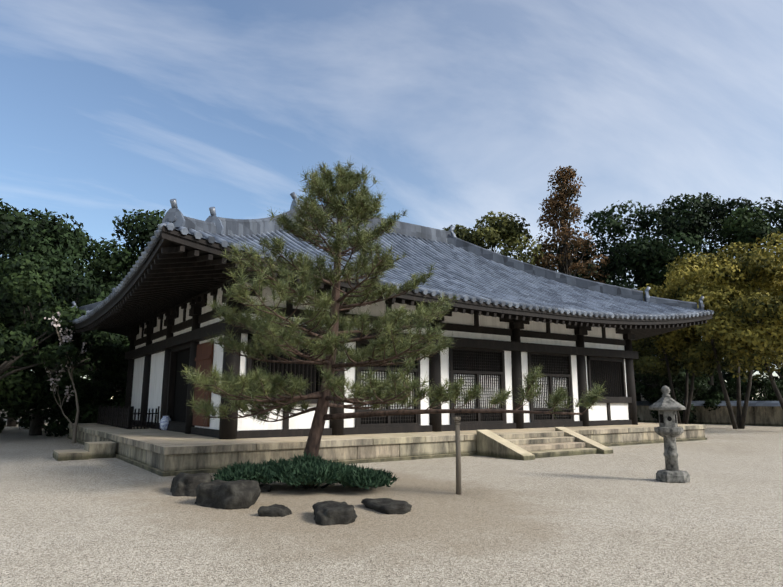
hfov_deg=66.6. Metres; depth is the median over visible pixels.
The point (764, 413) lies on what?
boundary wall
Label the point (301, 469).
shrub
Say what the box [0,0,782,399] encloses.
sky
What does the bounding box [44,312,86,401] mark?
plum blossom
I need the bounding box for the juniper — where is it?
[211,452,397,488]
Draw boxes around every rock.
[170,472,212,496]
[194,479,260,509]
[258,504,291,516]
[259,484,270,491]
[312,500,356,525]
[361,498,411,513]
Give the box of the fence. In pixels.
[97,405,159,428]
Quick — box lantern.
[648,385,689,482]
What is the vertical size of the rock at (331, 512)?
0.252 m
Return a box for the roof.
[67,192,713,340]
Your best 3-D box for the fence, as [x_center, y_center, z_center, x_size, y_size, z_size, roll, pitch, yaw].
[-10.569,4.876,23.756,1.100,0.780,6.400,7,-12,-34]
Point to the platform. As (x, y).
(163, 453)
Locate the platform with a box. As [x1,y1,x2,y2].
[53,423,706,476]
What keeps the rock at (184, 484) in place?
on the ground
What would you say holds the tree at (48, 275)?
on the ground
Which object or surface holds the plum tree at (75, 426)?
on the ground
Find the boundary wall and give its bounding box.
[636,355,782,425]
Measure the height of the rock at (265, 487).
0.139 m
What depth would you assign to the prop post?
10.28 m
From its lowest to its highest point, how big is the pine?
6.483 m
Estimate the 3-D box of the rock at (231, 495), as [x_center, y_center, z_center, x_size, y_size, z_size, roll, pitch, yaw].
[-2.524,3.098,9.223,1.121,0.427,0.747,-6,-12,31]
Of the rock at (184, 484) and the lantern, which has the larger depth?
the lantern
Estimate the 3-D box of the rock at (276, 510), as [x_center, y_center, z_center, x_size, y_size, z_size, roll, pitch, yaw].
[-1.627,3.046,8.351,0.436,0.145,0.335,-1,-10,8]
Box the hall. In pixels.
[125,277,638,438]
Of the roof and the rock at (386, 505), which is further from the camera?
the roof
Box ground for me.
[0,408,782,586]
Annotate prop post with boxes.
[453,417,461,494]
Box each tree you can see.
[0,165,782,436]
[47,316,83,442]
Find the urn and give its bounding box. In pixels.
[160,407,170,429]
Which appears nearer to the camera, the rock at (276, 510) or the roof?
the rock at (276, 510)
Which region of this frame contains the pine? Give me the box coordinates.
[178,156,606,485]

